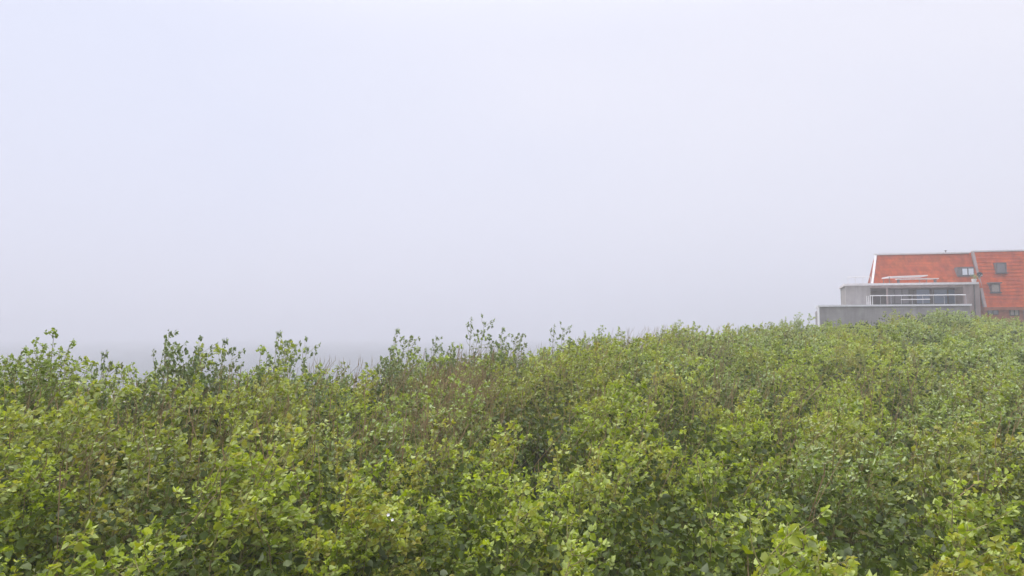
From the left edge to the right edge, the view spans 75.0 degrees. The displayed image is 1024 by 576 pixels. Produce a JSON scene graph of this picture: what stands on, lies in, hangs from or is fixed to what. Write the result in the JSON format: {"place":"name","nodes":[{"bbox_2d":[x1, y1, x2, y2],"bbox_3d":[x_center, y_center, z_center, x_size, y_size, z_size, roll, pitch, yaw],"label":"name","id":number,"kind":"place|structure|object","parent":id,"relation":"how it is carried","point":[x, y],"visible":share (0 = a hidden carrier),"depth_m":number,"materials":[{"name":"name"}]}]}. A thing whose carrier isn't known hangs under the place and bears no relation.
{"place":"outdoors","nodes":[
{"label":"outdoors","id":0,"kind":"place"},
{"bbox_2d":[0,335,744,390],"bbox_3d":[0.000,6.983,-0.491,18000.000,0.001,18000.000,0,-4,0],"label":"sea","id":1,"kind":"structure","parent":0,"point":[127,350],"depth_m":345.12,"materials":[{"name":"grey liquid"}]},
{"bbox_2d":[0,0,1023,334],"label":"sky","id":2,"kind":"structure","parent":0,"point":[188,167],"materials":[{"name":"white"}]},
{"bbox_2d":[0,320,1023,575],"bbox_3d":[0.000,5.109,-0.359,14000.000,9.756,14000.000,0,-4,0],"label":"ground","id":3,"kind":"structure","parent":0,"point":[535,461],"depth_m":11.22,"materials":[{"name":"green plant"}]},
{"bbox_2d":[0,345,51,439],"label":"dune shrub","id":4,"kind":"object","parent":3,"relation":"on","point":[9,365],"visible":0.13,"depth_m":8.27,"materials":[{"name":"green plant"}]},
{"bbox_2d":[0,441,89,575],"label":"dune shrub","id":5,"kind":"object","parent":3,"relation":"on","point":[8,523],"visible":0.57,"depth_m":4.90,"materials":[{"name":"green plant"}]},
{"bbox_2d":[0,337,106,438],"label":"dune shrub","id":6,"kind":"object","parent":3,"relation":"on","point":[47,364],"visible":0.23,"depth_m":8.14,"materials":[{"name":"green plant"}]},
{"bbox_2d":[0,327,113,409],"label":"dune shrub","id":7,"kind":"object","parent":3,"relation":"on","point":[30,363],"visible":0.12,"depth_m":8.80,"materials":[{"name":"green plant"}]},
{"bbox_2d":[2,352,132,555],"bbox_3d":[-4.796,1.863,7.000,1.696,2.382,1.468,1,-4,-18],"label":"dune shrub","id":8,"kind":"object","parent":3,"relation":"on","point":[57,395],"visible":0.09,"depth_m":6.91,"materials":[{"name":"green plant"}]},
{"bbox_2d":[24,360,130,522],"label":"dune shrub","id":9,"kind":"object","parent":3,"relation":"on","point":[88,375],"visible":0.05,"depth_m":8.12,"materials":[{"name":"green plant"}]},
{"bbox_2d":[0,373,171,574],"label":"dune shrub","id":10,"kind":"object","parent":3,"relation":"on","point":[83,409],"visible":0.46,"depth_m":6.10,"materials":[{"name":"green plant"}]},
{"bbox_2d":[68,349,133,523],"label":"dune shrub","id":11,"kind":"object","parent":3,"relation":"on","point":[110,363],"visible":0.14,"depth_m":8.26,"materials":[{"name":"green plant"}]},
{"bbox_2d":[37,518,171,575],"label":"dune shrub","id":12,"kind":"object","parent":3,"relation":"on","point":[142,563],"visible":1,"depth_m":3.70,"materials":[{"name":"green plant"}]},
{"bbox_2d":[66,376,204,574],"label":"dune shrub","id":13,"kind":"object","parent":3,"relation":"on","point":[170,384],"visible":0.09,"depth_m":7.02,"materials":[{"name":"green plant"}]},
{"bbox_2d":[101,362,185,430],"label":"dune shrub","id":14,"kind":"object","parent":3,"relation":"on","point":[135,376],"visible":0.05,"depth_m":8.78,"materials":[{"name":"green plant"}]},
{"bbox_2d":[45,376,244,575],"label":"dune shrub","id":15,"kind":"object","parent":3,"relation":"on","point":[180,447],"visible":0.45,"depth_m":5.71,"materials":[{"name":"green plant"}]},
{"bbox_2d":[104,342,202,427],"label":"dune shrub","id":16,"kind":"object","parent":3,"relation":"on","point":[123,377],"visible":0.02,"depth_m":9.92,"materials":[{"name":"green plant"}]},
{"bbox_2d":[126,329,229,492],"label":"dune shrub","id":17,"kind":"object","parent":3,"relation":"on","point":[176,372],"visible":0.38,"depth_m":8.57,"materials":[{"name":"green plant"}]},
{"bbox_2d":[113,341,255,540],"bbox_3d":[-3.740,1.755,7.742,1.626,2.284,1.422,2,-4,-22],"label":"dune shrub","id":18,"kind":"object","parent":3,"relation":"on","point":[208,403],"visible":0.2,"depth_m":7.63,"materials":[{"name":"green plant"}]},
{"bbox_2d":[134,335,262,450],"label":"dune shrub","id":19,"kind":"object","parent":3,"relation":"on","point":[202,379],"visible":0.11,"depth_m":8.31,"materials":[{"name":"green plant"}]},
{"bbox_2d":[186,338,251,457],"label":"dune shrub","id":20,"kind":"object","parent":3,"relation":"on","point":[212,388],"visible":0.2,"depth_m":8.97,"materials":[{"name":"green plant"}]},
{"bbox_2d":[118,427,327,575],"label":"dune shrub","id":21,"kind":"object","parent":3,"relation":"on","point":[279,517],"visible":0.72,"depth_m":4.94,"materials":[{"name":"green plant"}]},
{"bbox_2d":[214,345,284,403],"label":"dune shrub","id":22,"kind":"object","parent":3,"relation":"on","point":[263,349],"visible":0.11,"depth_m":9.64,"materials":[{"name":"green plant"}]},
{"bbox_2d":[178,338,324,474],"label":"dune shrub","id":23,"kind":"object","parent":3,"relation":"on","point":[280,386],"visible":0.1,"depth_m":8.76,"materials":[{"name":"green plant"}]},
{"bbox_2d":[198,362,335,496],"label":"dune shrub","id":24,"kind":"object","parent":3,"relation":"on","point":[267,399],"visible":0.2,"depth_m":7.79,"materials":[{"name":"green plant"}]},
{"bbox_2d":[184,401,351,571],"bbox_3d":[-2.443,2.149,6.756,1.616,2.108,1.998,2,-4,-23],"label":"dune shrub","id":25,"kind":"object","parent":3,"relation":"on","point":[282,432],"visible":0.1,"depth_m":6.53,"materials":[{"name":"green plant"}]},
{"bbox_2d":[245,330,310,425],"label":"dune shrub","id":26,"kind":"object","parent":3,"relation":"on","point":[270,360],"visible":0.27,"depth_m":9.52,"materials":[{"name":"green plant"}]},
{"bbox_2d":[275,336,355,453],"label":"dune shrub","id":27,"kind":"object","parent":3,"relation":"on","point":[318,394],"visible":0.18,"depth_m":9.87,"materials":[{"name":"green plant"}]},
{"bbox_2d":[309,365,392,447],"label":"dune shrub","id":28,"kind":"object","parent":3,"relation":"on","point":[360,388],"visible":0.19,"depth_m":11.31,"materials":[{"name":"green plant"}]},
{"bbox_2d":[312,379,405,481],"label":"dune shrub","id":29,"kind":"object","parent":3,"relation":"on","point":[357,407],"visible":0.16,"depth_m":9.66,"materials":[{"name":"green plant"}]},
{"bbox_2d":[291,432,449,575],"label":"dune shrub","id":30,"kind":"object","parent":3,"relation":"on","point":[394,477],"visible":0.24,"depth_m":6.22,"materials":[{"name":"green plant"}]},
{"bbox_2d":[283,459,458,575],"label":"dune shrub","id":31,"kind":"object","parent":3,"relation":"on","point":[372,514],"visible":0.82,"depth_m":4.71,"materials":[{"name":"green plant"}]},
{"bbox_2d":[272,395,473,538],"bbox_3d":[-1.479,2.356,7.768,2.154,2.225,1.912,-2,-4,24],"label":"dune shrub","id":32,"kind":"object","parent":3,"relation":"on","point":[385,431],"visible":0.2,"depth_m":7.66,"materials":[{"name":"green plant"}]},
{"bbox_2d":[368,328,432,416],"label":"dune shrub","id":33,"kind":"object","parent":3,"relation":"on","point":[392,362],"visible":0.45,"depth_m":12.03,"materials":[{"name":"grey plant"}]},
{"bbox_2d":[362,354,455,446],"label":"dune shrub","id":34,"kind":"object","parent":3,"relation":"on","point":[417,374],"visible":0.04,"depth_m":11.54,"materials":[{"name":"green plant"}]},
{"bbox_2d":[375,353,483,484],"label":"dune shrub","id":35,"kind":"object","parent":3,"relation":"on","point":[438,393],"visible":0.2,"depth_m":9.80,"materials":[{"name":"green plant"}]},
{"bbox_2d":[415,336,463,399],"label":"dune shrub","id":36,"kind":"object","parent":3,"relation":"on","point":[441,349],"visible":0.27,"depth_m":13.39,"materials":[{"name":"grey plant"}]},
{"bbox_2d":[412,342,489,443],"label":"dune shrub","id":37,"kind":"object","parent":3,"relation":"on","point":[471,372],"visible":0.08,"depth_m":12.31,"materials":[{"name":"green plant"}]},
{"bbox_2d":[395,378,523,526],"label":"dune shrub","id":38,"kind":"object","parent":3,"relation":"on","point":[480,447],"visible":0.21,"depth_m":8.81,"materials":[{"name":"green plant"}]},
{"bbox_2d":[397,459,543,575],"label":"dune shrub","id":39,"kind":"object","parent":3,"relation":"on","point":[478,484],"visible":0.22,"depth_m":5.65,"materials":[{"name":"green plant"}]},
{"bbox_2d":[389,410,551,574],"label":"dune shrub","id":40,"kind":"object","parent":3,"relation":"on","point":[501,457],"visible":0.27,"depth_m":7.27,"materials":[{"name":"green plant"}]},
{"bbox_2d":[456,314,524,388],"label":"dune shrub","id":41,"kind":"object","parent":3,"relation":"on","point":[491,347],"visible":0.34,"depth_m":14.06,"materials":[{"name":"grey plant"}]},
{"bbox_2d":[456,350,538,475],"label":"dune shrub","id":42,"kind":"object","parent":3,"relation":"on","point":[505,390],"visible":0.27,"depth_m":10.77,"materials":[{"name":"green plant"}]},
{"bbox_2d":[0,314,1023,575],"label":"undergrowth","id":43,"kind":"object","parent":3,"relation":"on","point":[660,558],"visible":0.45,"depth_m":5.63,"materials":[{"name":"green plant"}]},
{"bbox_2d":[484,327,539,395],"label":"dune shrub","id":44,"kind":"object","parent":3,"relation":"on","point":[509,348],"visible":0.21,"depth_m":14.28,"materials":[{"name":"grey plant"}]},
{"bbox_2d":[477,355,547,455],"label":"dune shrub","id":45,"kind":"object","parent":3,"relation":"on","point":[523,373],"visible":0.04,"depth_m":12.70,"materials":[{"name":"green plant"}]},
{"bbox_2d":[473,363,560,473],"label":"dune shrub","id":46,"kind":"object","parent":3,"relation":"on","point":[529,375],"visible":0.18,"depth_m":11.36,"materials":[{"name":"green plant"}]},
{"bbox_2d":[449,473,615,575],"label":"dune shrub","id":47,"kind":"object","parent":3,"relation":"on","point":[515,523],"visible":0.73,"depth_m":4.68,"materials":[{"name":"green plant"}]},
{"bbox_2d":[513,342,600,456],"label":"dune shrub","id":48,"kind":"object","parent":3,"relation":"on","point":[567,358],"visible":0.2,"depth_m":13.24,"materials":[{"name":"green plant"}]},
{"bbox_2d":[560,538,610,575],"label":"dune shrub","id":49,"kind":"object","parent":3,"relation":"on","point":[571,566],"visible":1,"depth_m":3.84,"materials":[{"name":"green plant"}]},
{"bbox_2d":[538,336,650,476],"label":"dune shrub","id":50,"kind":"object","parent":3,"relation":"on","point":[595,387],"visible":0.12,"depth_m":11.08,"materials":[{"name":"green plant"}]},
{"bbox_2d":[526,437,674,575],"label":"dune shrub","id":51,"kind":"object","parent":3,"relation":"on","point":[576,485],"visible":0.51,"depth_m":5.70,"materials":[{"name":"green plant"}]},
{"bbox_2d":[560,348,641,419],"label":"dune shrub","id":52,"kind":"object","parent":3,"relation":"on","point":[610,365],"visible":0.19,"depth_m":12.43,"materials":[{"name":"green plant"}]},
{"bbox_2d":[543,338,668,378],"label":"dune shrub","id":53,"kind":"object","parent":3,"relation":"on","point":[618,355],"visible":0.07,"depth_m":15.67,"materials":[{"name":"green plant"}]},
{"bbox_2d":[568,379,664,474],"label":"dune shrub","id":54,"kind":"object","parent":3,"relation":"on","point":[611,393],"visible":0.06,"depth_m":9.90,"materials":[{"name":"green plant"}]},
{"bbox_2d":[547,373,707,536],"bbox_3d":[1.395,2.181,8.363,1.681,2.219,1.783,3,-5,-32],"label":"dune shrub","id":55,"kind":"object","parent":3,"relation":"on","point":[614,406],"visible":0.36,"depth_m":8.23,"materials":[{"name":"green plant"}]},
{"bbox_2d":[555,409,727,575],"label":"dune shrub","id":56,"kind":"object","parent":3,"relation":"on","point":[666,455],"visible":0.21,"depth_m":7.04,"materials":[{"name":"green plant"}]},
{"bbox_2d":[607,338,686,402],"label":"dune shrub","id":57,"kind":"object","parent":3,"relation":"on","point":[633,360],"visible":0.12,"depth_m":14.43,"materials":[{"name":"green plant"}]},
{"bbox_2d":[588,332,712,371],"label":"dune shrub","id":58,"kind":"object","parent":3,"relation":"on","point":[650,352],"visible":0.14,"depth_m":16.30,"materials":[{"name":"green plant"}]},
{"bbox_2d":[620,347,713,442],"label":"dune shrub","id":59,"kind":"object","parent":3,"relation":"on","point":[677,365],"visible":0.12,"depth_m":13.34,"materials":[{"name":"green plant"}]},
{"bbox_2d":[643,322,697,380],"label":"dune shrub","id":60,"kind":"object","parent":3,"relation":"on","point":[673,340],"visible":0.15,"depth_m":17.88,"materials":[{"name":"green plant"}]},
{"bbox_2d":[635,352,721,469],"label":"dune shrub","id":61,"kind":"object","parent":3,"relation":"on","point":[660,390],"visible":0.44,"depth_m":11.35,"materials":[{"name":"green plant"}]},
{"bbox_2d":[671,345,761,411],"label":"dune shrub","id":62,"kind":"object","parent":3,"relation":"on","point":[711,363],"visible":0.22,"depth_m":14.24,"materials":[{"name":"green plant"}]},
{"bbox_2d":[642,451,813,575],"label":"dune shrub","id":63,"kind":"object","parent":3,"relation":"on","point":[720,474],"visible":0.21,"depth_m":6.12,"materials":[{"name":"green plant"}]},
{"bbox_2d":[676,328,783,385],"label":"dune shrub","id":64,"kind":"object","parent":3,"relation":"on","point":[709,339],"visible":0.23,"depth_m":19.22,"materials":[{"name":"green plant"}]},
{"bbox_2d":[682,497,785,575],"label":"dune shrub","id":65,"kind":"object","parent":3,"relation":"on","point":[730,559],"visible":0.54,"depth_m":4.92,"materials":[{"name":"green plant"}]},
{"bbox_2d":[682,381,787,508],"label":"dune shrub","id":66,"kind":"object","parent":3,"relation":"on","point":[722,420],"visible":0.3,"depth_m":8.72,"materials":[{"name":"green plant"}]},
{"bbox_2d":[662,411,814,563],"bbox_3d":[2.441,2.414,7.280,1.569,2.135,1.655,1,-4,-17],"label":"dune shrub","id":67,"kind":"object","parent":3,"relation":"on","point":[744,469],"visible":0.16,"depth_m":7.31,"materials":[{"name":"green plant"}]},
{"bbox_2d":[685,343,800,448],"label":"dune shrub","id":68,"kind":"object","parent":3,"relation":"on","point":[763,373],"visible":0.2,"depth_m":12.86,"materials":[{"name":"green plant"}]},
{"bbox_2d":[716,341,787,417],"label":"dune shrub","id":69,"kind":"object","parent":3,"relation":"on","point":[759,358],"visible":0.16,"depth_m":15.78,"materials":[{"name":"green plant"}]},
{"bbox_2d":[726,384,820,491],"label":"dune shrub","id":70,"kind":"object","parent":3,"relation":"on","point":[775,420],"visible":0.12,"depth_m":10.32,"materials":[{"name":"green plant"}]},
{"bbox_2d":[738,512,818,575],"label":"dune shrub","id":71,"kind":"object","parent":3,"relation":"on","point":[794,540],"visible":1,"depth_m":2.61,"materials":[{"name":"green plant"}]},
{"bbox_2d":[733,336,845,385],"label":"dune shrub","id":72,"kind":"object","parent":3,"relation":"on","point":[800,355],"visible":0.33,"depth_m":16.86,"materials":[{"name":"green plant"}]},
{"bbox_2d":[752,354,834,440],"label":"dune shrub","id":73,"kind":"object","parent":3,"relation":"on","point":[787,367],"visible":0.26,"depth_m":13.49,"materials":[{"name":"green plant"}]},
{"bbox_2d":[766,312,823,340],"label":"dune shrub","id":74,"kind":"object","parent":3,"relation":"on","point":[799,323],"visible":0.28,"depth_m":29.00,"materials":[{"name":"green plant"}]},
{"bbox_2d":[746,332,846,379],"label":"dune shrub","id":75,"kind":"object","parent":3,"relation":"on","point":[814,346],"visible":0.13,"depth_m":19.09,"materials":[{"name":"green plant"}]},
{"bbox_2d":[751,500,876,575],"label":"dune shrub","id":76,"kind":"object","parent":3,"relation":"on","point":[828,569],"visible":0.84,"depth_m":3.44,"materials":[{"name":"green plant"}]},
{"bbox_2d":[787,358,862,430],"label":"dune shrub","id":77,"kind":"object","parent":3,"relation":"on","point":[829,382],"visible":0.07,"depth_m":15.04,"materials":[{"name":"green plant"}]},
{"bbox_2d":[760,373,902,567],"bbox_3d":[3.665,2.067,7.747,1.367,2.152,1.610,-4,-6,44],"label":"dune shrub","id":78,"kind":"object","parent":3,"relation":"on","point":[818,428],"visible":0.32,"depth_m":7.67,"materials":[{"name":"green plant"}]},
{"bbox_2d":[749,397,931,575],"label":"dune shrub","id":79,"kind":"object","parent":3,"relation":"on","point":[875,467],"visible":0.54,"depth_m":6.03,"materials":[{"name":"green plant"}]},
{"bbox_2d":[798,379,902,457],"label":"dune shrub","id":80,"kind":"object","parent":3,"relation":"on","point":[830,403],"visible":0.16,"depth_m":10.50,"materials":[{"name":"green plant"}]},
{"bbox_2d":[806,344,895,405],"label":"dune shrub","id":81,"kind":"object","parent":3,"relation":"on","point":[857,363],"visible":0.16,"depth_m":15.89,"materials":[{"name":"green plant"}]},
{"bbox_2d":[784,392,922,536],"bbox_3d":[4.323,2.262,8.547,1.390,1.864,1.474,1,-4,-7],"label":"dune shrub","id":82,"kind":"object","parent":3,"relation":"on","point":[870,425],"visible":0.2,"depth_m":8.55,"materials":[{"name":"green plant"}]},
{"bbox_2d":[804,371,905,455],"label":"dune shrub","id":83,"kind":"object","parent":3,"relation":"on","point":[878,392],"visible":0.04,"depth_m":12.01,"materials":[{"name":"green plant"}]},
{"bbox_2d":[792,333,921,410],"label":"dune shrub","id":84,"kind":"object","parent":3,"relation":"on","point":[859,346],"visible":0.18,"depth_m":17.76,"materials":[{"name":"green plant"}]},
{"bbox_2d":[852,351,936,429],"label":"dune shrub","id":85,"kind":"object","parent":3,"relation":"on","point":[898,368],"visible":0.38,"depth_m":13.81,"materials":[{"name":"green plant"}]},
{"bbox_2d":[815,277,980,330],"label":"grey flat roofed building","id":86,"kind":"structure","parent":3,"relation":"on","point":[869,302],"depth_m":55.24,"materials":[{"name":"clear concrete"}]},
{"bbox_2d":[888,289,909,304],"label":"window","id":87,"kind":"structure","parent":86,"relation":"in","point":[891,299],"depth_m":57.55,"materials":[{"name":"grey glass"}]},
{"bbox_2d":[932,288,954,303],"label":"window","id":88,"kind":"structure","parent":86,"relation":"in","point":[944,293],"depth_m":56.94,"materials":[{"name":"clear glass"}]},
{"bbox_2d":[872,317,932,364],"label":"dune shrub","id":89,"kind":"object","parent":3,"relation":"on","point":[909,321],"visible":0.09,"depth_m":23.34,"materials":[{"name":"green plant"}]},
{"bbox_2d":[839,329,990,389],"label":"dune shrub","id":90,"kind":"object","parent":3,"relation":"on","point":[944,344],"visible":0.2,"depth_m":18.16,"materials":[{"name":"green plant"}]},
{"bbox_2d":[882,339,960,416],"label":"dune shrub","id":91,"kind":"object","parent":3,"relation":"on","point":[942,355],"visible":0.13,"depth_m":15.98,"materials":[{"name":"green plant"}]},
{"bbox_2d":[876,319,972,355],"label":"dune shrub","id":92,"kind":"object","parent":3,"relation":"on","point":[936,331],"visible":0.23,"depth_m":24.11,"materials":[{"name":"green plant"}]},
{"bbox_2d":[850,381,1022,566],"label":"dune shrub","id":93,"kind":"object","parent":3,"relation":"on","point":[959,472],"visible":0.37,"depth_m":6.69,"materials":[{"name":"green plant"}]},
{"bbox_2d":[868,250,1023,323],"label":"red roofed house","id":94,"kind":"structure","parent":3,"relation":"on","point":[1001,283],"depth_m":60.78,"materials":[{"name":"tile"}]},
{"bbox_2d":[913,308,978,334],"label":"dune shrub","id":95,"kind":"object","parent":3,"relation":"on","point":[940,317],"visible":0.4,"depth_m":32.21,"materials":[{"name":"green plant"}]},
{"bbox_2d":[885,463,1023,575],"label":"dune shrub","id":96,"kind":"object","parent":3,"relation":"on","point":[987,504],"visible":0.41,"depth_m":4.98,"materials":[{"name":"green plant"}]},
{"bbox_2d":[886,372,1022,502],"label":"dune shrub","id":97,"kind":"object","parent":3,"relation":"on","point":[942,413],"visible":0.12,"depth_m":8.83,"materials":[{"name":"green plant"}]},
{"bbox_2d":[888,341,1023,393],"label":"dune shrub","id":98,"kind":"object","parent":3,"relation":"on","point":[984,358],"visible":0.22,"depth_m":16.75,"materials":[{"name":"green plant"}]},
{"bbox_2d":[889,376,1023,558],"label":"dune shrub","id":99,"kind":"object","parent":3,"relation":"on","point":[990,440],"visible":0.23,"depth_m":7.66,"materials":[{"name":"green plant"}]},
{"bbox_2d":[890,498,1023,575],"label":"dune shrub","id":100,"kind":"object","parent":3,"relation":"on","point":[969,564],"visible":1,"depth_m":3.69,"materials":[{"name":"green plant"}]},
{"bbox_2d":[894,352,1023,492],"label":"dune shrub","id":101,"kind":"object","parent":3,"relation":"on","point":[943,385],"visible":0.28,"depth_m":9.74,"materials":[{"name":"green plant"}]},
{"bbox_2d":[915,366,1013,459],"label":"dune shrub","id":102,"kind":"object","parent":3,"relation":"on","point":[977,387],"visible":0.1,"depth_m":11.84,"materials":[{"name":"green plant"}]},
{"bbox_2d":[923,329,1023,391],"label":"dune shrub","id":103,"kind":"object","parent":3,"relation":"on","point":[991,344],"visible":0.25,"depth_m":18.59,"materials":[{"name":"green plant"}]},
{"bbox_2d":[932,340,1023,457],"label":"dune shrub","id":104,"kind":"object","parent":3,"relation":"on","point":[977,378],"visible":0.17,"depth_m":12.82,"materials":[{"name":"green plant"}]},
{"bbox_2d":[937,317,1019,343],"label":"dune shrub","id":105,"kind":"object","parent":3,"relation":"on","point":[978,324],"visible":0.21,"depth_m":29.00,"materials":[{"name":"green plant"}]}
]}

